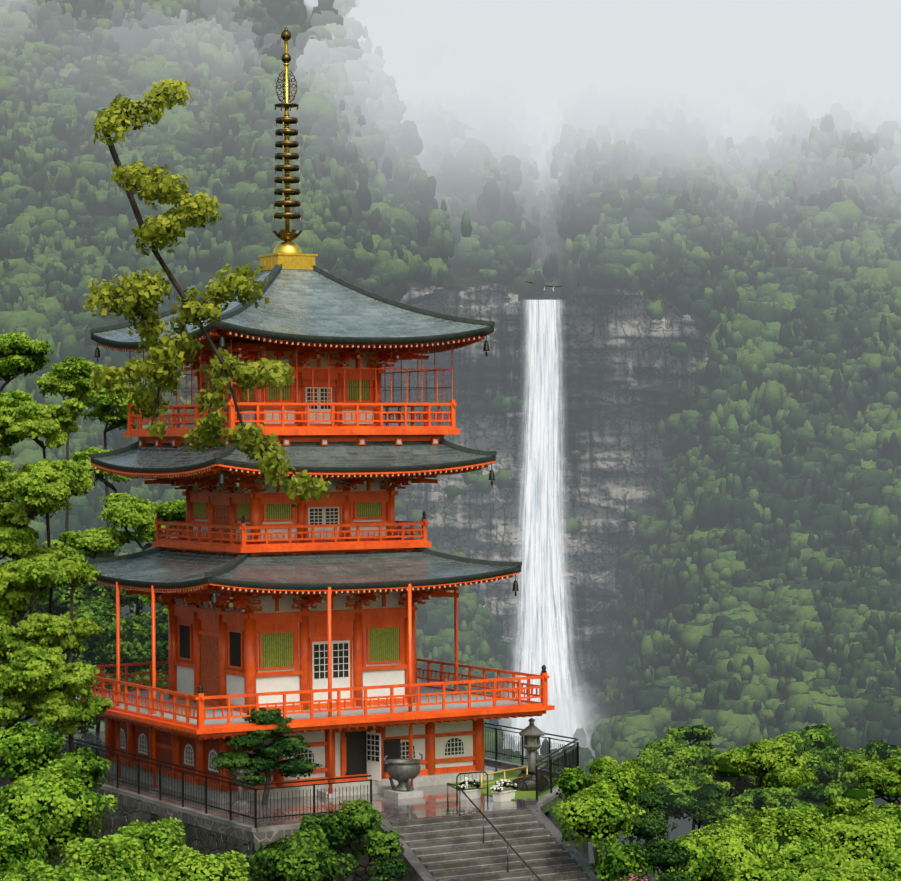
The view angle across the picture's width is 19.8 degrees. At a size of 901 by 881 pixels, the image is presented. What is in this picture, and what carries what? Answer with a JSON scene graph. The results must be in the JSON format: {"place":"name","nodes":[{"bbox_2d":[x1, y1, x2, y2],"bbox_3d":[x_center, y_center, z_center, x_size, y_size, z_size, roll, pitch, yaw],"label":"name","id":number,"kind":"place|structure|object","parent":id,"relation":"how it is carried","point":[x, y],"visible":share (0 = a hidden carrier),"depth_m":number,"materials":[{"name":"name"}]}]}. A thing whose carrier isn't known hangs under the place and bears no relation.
{"place":"outdoors","nodes":[
{"label":"outdoors","id":0,"kind":"place"},
{"bbox_2d":[82,78,334,507],"bbox_3d":[-2.700,-1.656,28.666,2.775,4.826,1.359,0,0,-4],"label":"overhanging branch","id":1,"kind":"object","parent":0,"point":[135,295],"visible":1,"depth_m":28.54,"materials":[{"name":"green plant"}]},
{"bbox_2d":[2,804,879,880],"bbox_3d":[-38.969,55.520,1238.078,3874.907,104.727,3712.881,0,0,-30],"label":"ground","id":2,"kind":"structure","parent":0,"point":[684,827],"depth_m":694.46,"materials":[{"name":"green plant"}]},
{"bbox_2d":[0,615,36,672],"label":"maple tree","id":3,"kind":"object","parent":2,"relation":"on","point":[10,640],"visible":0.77,"depth_m":81.50,"materials":[{"name":"green plant"}]},
{"bbox_2d":[0,516,38,559],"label":"maple tree","id":4,"kind":"object","parent":2,"relation":"on","point":[16,541],"visible":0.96,"depth_m":82.70,"materials":[{"name":"green plant"}]},
{"bbox_2d":[0,389,39,456],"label":"maple tree","id":5,"kind":"object","parent":2,"relation":"on","point":[10,400],"visible":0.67,"depth_m":84.02,"materials":[{"name":"green plant"}]},
{"bbox_2d":[0,331,53,392],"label":"tree","id":6,"kind":"object","parent":2,"relation":"on","point":[20,353],"visible":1,"depth_m":108.22,"materials":[{"name":"green plant"}]},
{"bbox_2d":[0,544,73,805],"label":"maple tree","id":7,"kind":"object","parent":2,"relation":"on","point":[26,582],"visible":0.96,"depth_m":81.91,"materials":[{"name":"green plant"}]},
{"bbox_2d":[4,398,87,862],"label":"maple tree","id":8,"kind":"object","parent":2,"relation":"on","point":[54,425],"visible":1,"depth_m":83.84,"materials":[{"name":"green plant"}]},
{"bbox_2d":[0,458,93,861],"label":"maple tree","id":9,"kind":"object","parent":2,"relation":"on","point":[42,487],"visible":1,"depth_m":82.26,"materials":[{"name":"green plant"}]},
{"bbox_2d":[0,644,99,878],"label":"maple tree","id":10,"kind":"object","parent":2,"relation":"on","point":[29,675],"visible":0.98,"depth_m":80.25,"materials":[{"name":"green plant"}]},
{"bbox_2d":[16,613,105,865],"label":"maple tree","id":11,"kind":"object","parent":2,"relation":"on","point":[48,630],"visible":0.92,"depth_m":81.82,"materials":[{"name":"green plant"}]},
{"bbox_2d":[33,356,103,662],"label":"tree","id":12,"kind":"object","parent":2,"relation":"on","point":[71,377],"visible":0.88,"depth_m":105.19,"materials":[{"name":"green plant"}]},
{"bbox_2d":[31,690,113,866],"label":"maple tree","id":13,"kind":"object","parent":2,"relation":"on","point":[60,711],"visible":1,"depth_m":80.66,"materials":[{"name":"green plant"}]},
{"bbox_2d":[56,553,100,863],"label":"maple tree","id":14,"kind":"object","parent":2,"relation":"on","point":[78,569],"visible":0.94,"depth_m":82.27,"materials":[{"name":"green plant"}]},
{"bbox_2d":[42,526,133,730],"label":"tree","id":15,"kind":"object","parent":2,"relation":"on","point":[94,542],"visible":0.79,"depth_m":103.63,"materials":[{"name":"green plant"}]},
{"bbox_2d":[28,550,168,732],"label":"understory","id":16,"kind":"object","parent":2,"relation":"on","point":[136,641],"visible":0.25,"depth_m":101.59,"materials":[{"name":"green plant"}]},
{"bbox_2d":[71,446,137,672],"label":"tree","id":17,"kind":"object","parent":2,"relation":"on","point":[81,457],"visible":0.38,"depth_m":105.85,"materials":[{"name":"green plant"}]},
{"bbox_2d":[71,385,159,673],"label":"tree","id":18,"kind":"object","parent":2,"relation":"on","point":[104,412],"visible":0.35,"depth_m":109.58,"materials":[{"name":"green plant"}]},
{"bbox_2d":[0,720,252,880],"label":"shrubs","id":19,"kind":"object","parent":2,"relation":"on","point":[49,808],"visible":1,"depth_m":68.94,"materials":[{"name":"green plant"}]},
{"bbox_2d":[96,492,185,620],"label":"tree","id":20,"kind":"object","parent":2,"relation":"on","point":[138,515],"visible":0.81,"depth_m":104.08,"materials":[{"name":"green plant"}]},
{"bbox_2d":[138,594,168,674],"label":"tree","id":21,"kind":"object","parent":2,"relation":"on","point":[146,598],"visible":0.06,"depth_m":101.98,"materials":[{"name":"green plant"}]},
{"bbox_2d":[0,775,589,880],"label":"retaining wall","id":22,"kind":"structure","parent":2,"relation":"on","point":[204,842],"depth_m":76.99,"materials":[{"name":"stone"}]},
{"bbox_2d":[34,731,565,842],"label":"terrace paving","id":23,"kind":"structure","parent":22,"relation":"on","point":[432,802],"depth_m":79.41,"materials":[{"name":"stone"}]},
{"bbox_2d":[231,768,250,807],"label":"stone lantern","id":24,"kind":"object","parent":23,"relation":"on","point":[239,776],"visible":0.48,"depth_m":79.06,"materials":[{"name":"grey stone"}]},
{"bbox_2d":[211,707,321,803],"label":"niwaki pine","id":25,"kind":"object","parent":23,"relation":"on","point":[265,759],"visible":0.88,"depth_m":79.33,"materials":[{"name":"green plant"}]},
{"bbox_2d":[0,722,578,827],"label":"iron fence","id":26,"kind":"object","parent":23,"relation":"on","point":[566,761],"visible":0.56,"depth_m":79.64,"materials":[{"name":"black metal"}]},
{"bbox_2d":[53,757,561,831],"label":"terrace kerb","id":27,"kind":"structure","parent":23,"relation":"on","point":[546,798],"depth_m":78.96,"materials":[{"name":"stone"}]},
{"bbox_2d":[72,339,554,802],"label":"pagoda","id":28,"kind":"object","parent":23,"relation":"on","point":[334,676],"visible":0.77,"depth_m":84.16,"materials":[{"name":"paint"}]},
{"bbox_2d":[89,264,494,361],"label":"roof","id":29,"kind":"structure","parent":28,"relation":"attached to","point":[313,306],"depth_m":84.49,"materials":[{"name":"grey tile"}]},
{"bbox_2d":[258,27,317,270],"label":"pagoda finial","id":30,"kind":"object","parent":29,"relation":"on","point":[287,253],"depth_m":86.55,"materials":[{"name":"brown metal"}]},
{"bbox_2d":[89,438,496,489],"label":"roof","id":31,"kind":"structure","parent":28,"relation":"attached to","point":[345,457],"depth_m":83.57,"materials":[{"name":"grey tile"}]},
{"bbox_2d":[70,547,521,608],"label":"roof","id":32,"kind":"structure","parent":28,"relation":"attached to","point":[168,569],"depth_m":83.26,"materials":[{"name":"grey tile"}]},
{"bbox_2d":[384,753,422,798],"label":"incense burner","id":33,"kind":"object","parent":23,"relation":"on","point":[403,772],"visible":1,"depth_m":80.92,"materials":[{"name":"grey metal"}]},
{"bbox_2d":[458,777,480,799],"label":"flower planter","id":34,"kind":"object","parent":23,"relation":"on","point":[474,794],"visible":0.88,"depth_m":80.52,"materials":[{"name":"white plant"}]},
{"bbox_2d":[450,770,557,800],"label":"lawn patch","id":35,"kind":"object","parent":23,"relation":"on","point":[518,794],"visible":0.12,"depth_m":83.07,"materials":[{"name":"green plant"}]},
{"bbox_2d":[512,770,544,790],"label":"garden boulder","id":36,"kind":"object","parent":35,"relation":"on","point":[525,782],"visible":0.5,"depth_m":82.23,"materials":[{"name":"stone"}]},
{"bbox_2d":[519,718,544,773],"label":"stone lantern","id":37,"kind":"object","parent":35,"relation":"on","point":[531,733],"visible":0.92,"depth_m":84.67,"materials":[{"name":"grey stone"}]},
{"bbox_2d":[490,779,517,801],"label":"flower planter","id":38,"kind":"object","parent":23,"relation":"on","point":[500,794],"visible":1,"depth_m":80.08,"materials":[{"name":"white ceramic"}]},
{"bbox_2d":[481,766,527,798],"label":"guide rail","id":39,"kind":"object","parent":23,"relation":"on","point":[526,767],"visible":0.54,"depth_m":81.51,"materials":[{"name":"yellow metal"}]},
{"bbox_2d":[240,798,404,880],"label":"shrubs","id":40,"kind":"object","parent":2,"relation":"on","point":[308,851],"visible":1,"depth_m":70.99,"materials":[{"name":"green plant"}]},
{"bbox_2d":[359,856,422,880],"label":"shrub","id":41,"kind":"object","parent":2,"relation":"on","point":[387,869],"depth_m":70.44,"materials":[{"name":"green plant"}]},
{"bbox_2d":[374,798,600,880],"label":"stone steps","id":42,"kind":"structure","parent":2,"relation":"on","point":[447,848],"depth_m":75.75,"materials":[{"name":"stone"}]},
{"bbox_2d":[447,783,541,880],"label":"step handrail","id":43,"kind":"object","parent":42,"relation":"on","point":[505,840],"visible":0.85,"depth_m":75.78,"materials":[{"name":"metal"}]},
{"bbox_2d":[583,786,597,859],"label":"garden tree","id":44,"kind":"object","parent":2,"relation":"on","point":[594,843],"depth_m":96.92,"materials":[{"name":"green plant"}]},
{"bbox_2d":[551,766,653,880],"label":"shrubs","id":45,"kind":"object","parent":2,"relation":"on","point":[594,815],"visible":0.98,"depth_m":74.41,"materials":[{"name":"green plant"}]},
{"bbox_2d":[586,755,668,843],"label":"garden tree","id":46,"kind":"object","parent":2,"relation":"on","point":[647,780],"visible":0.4,"depth_m":99.17,"materials":[{"name":"green plant"}]},
{"bbox_2d":[616,870,647,880],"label":"pink azalea","id":47,"kind":"object","parent":2,"relation":"on","point":[631,875],"visible":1,"depth_m":71.01,"materials":[{"name":"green plant"}]},
{"bbox_2d":[623,791,694,880],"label":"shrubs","id":48,"kind":"object","parent":2,"relation":"on","point":[648,826],"depth_m":78.28,"materials":[{"name":"green plant"}]},
{"bbox_2d":[625,791,696,880],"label":"garden tree","id":49,"kind":"object","parent":2,"relation":"on","point":[677,805],"visible":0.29,"depth_m":94.01,"materials":[{"name":"green plant"}]},
{"bbox_2d":[619,739,717,839],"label":"garden tree","id":50,"kind":"object","parent":2,"relation":"on","point":[658,756],"visible":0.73,"depth_m":101.87,"materials":[{"name":"green plant"}]},
{"bbox_2d":[661,724,715,835],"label":"garden tree","id":51,"kind":"object","parent":2,"relation":"on","point":[677,737],"visible":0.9,"depth_m":106.74,"materials":[{"name":"green plant"}]},
{"bbox_2d":[654,778,745,832],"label":"garden tree","id":52,"kind":"object","parent":2,"relation":"on","point":[714,803],"visible":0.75,"depth_m":95.36,"materials":[{"name":"green plant"}]},
{"bbox_2d":[691,744,760,834],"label":"garden tree","id":53,"kind":"object","parent":2,"relation":"on","point":[738,785],"visible":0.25,"depth_m":104.03,"materials":[{"name":"green plant"}]},
{"bbox_2d":[686,787,790,834],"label":"garden tree","id":54,"kind":"object","parent":2,"relation":"on","point":[750,800],"visible":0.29,"depth_m":96.29,"materials":[{"name":"green plant"}]},
{"bbox_2d":[706,738,819,792],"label":"garden tree","id":55,"kind":"object","parent":2,"relation":"on","point":[777,763],"visible":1,"depth_m":102.79,"materials":[{"name":"green plant"}]},
{"bbox_2d":[648,803,900,880],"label":"shrubs","id":56,"kind":"object","parent":2,"relation":"on","point":[785,846],"visible":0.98,"depth_m":85.45,"materials":[{"name":"green plant"}]},
{"bbox_2d":[752,728,850,780],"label":"garden tree","id":57,"kind":"object","parent":2,"relation":"on","point":[813,738],"visible":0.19,"depth_m":104.82,"materials":[{"name":"green plant"}]},
{"bbox_2d":[762,782,842,823],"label":"garden tree","id":58,"kind":"object","parent":2,"relation":"on","point":[810,794],"visible":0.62,"depth_m":95.51,"materials":[{"name":"green plant"}]},
{"bbox_2d":[799,723,839,747],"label":"garden tree","id":59,"kind":"object","parent":2,"relation":"on","point":[825,726],"visible":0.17,"depth_m":109.30,"materials":[{"name":"green plant"}]},
{"bbox_2d":[798,740,900,799],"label":"garden tree","id":60,"kind":"object","parent":2,"relation":"on","point":[821,766],"visible":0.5,"depth_m":102.80,"materials":[{"name":"green plant"}]},
{"bbox_2d":[823,787,900,836],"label":"garden tree","id":61,"kind":"object","parent":2,"relation":"on","point":[857,801],"visible":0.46,"depth_m":96.78,"materials":[{"name":"green plant"}]},
{"bbox_2d":[839,749,900,805],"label":"garden tree","id":62,"kind":"object","parent":2,"relation":"on","point":[882,778],"visible":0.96,"depth_m":100.48,"materials":[{"name":"green plant"}]},
{"bbox_2d":[0,0,900,804],"bbox_3d":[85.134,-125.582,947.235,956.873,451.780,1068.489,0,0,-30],"label":"mountain terrain","id":63,"kind":"structure","parent":0,"point":[626,378],"depth_m":836.64,"materials":[{"name":"grey stone"}]},
{"bbox_2d":[0,0,900,797],"bbox_3d":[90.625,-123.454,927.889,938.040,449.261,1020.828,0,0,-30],"label":"forest canopy","id":64,"kind":"object","parent":63,"relation":"on","point":[794,318],"visible":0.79,"depth_m":836.00,"materials":[{"name":"green plant"}]},
{"bbox_2d":[526,281,560,290],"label":"shimenawa rope","id":65,"kind":"object","parent":64,"relation":"on","point":[548,286],"visible":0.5,"depth_m":840.26,"materials":[{"name":"beige fabric"}]},
{"bbox_2d":[505,300,590,752],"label":"waterfall","id":66,"kind":"structure","parent":63,"relation":"on","point":[544,635],"depth_m":780.78,"materials":[{"name":"liquid"}]},
{"bbox_2d":[395,299,708,723],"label":"cliff shrubs","id":67,"kind":"object","parent":63,"relation":"on","point":[501,404],"visible":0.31,"depth_m":831.54,"materials":[{"name":"green plant"}]},
{"bbox_2d":[498,676,606,755],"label":"waterfall spray","id":68,"kind":"object","parent":63,"relation":"on","point":[567,713],"visible":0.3,"depth_m":695.04,"materials":[{"name":"white liquid"}]}
]}

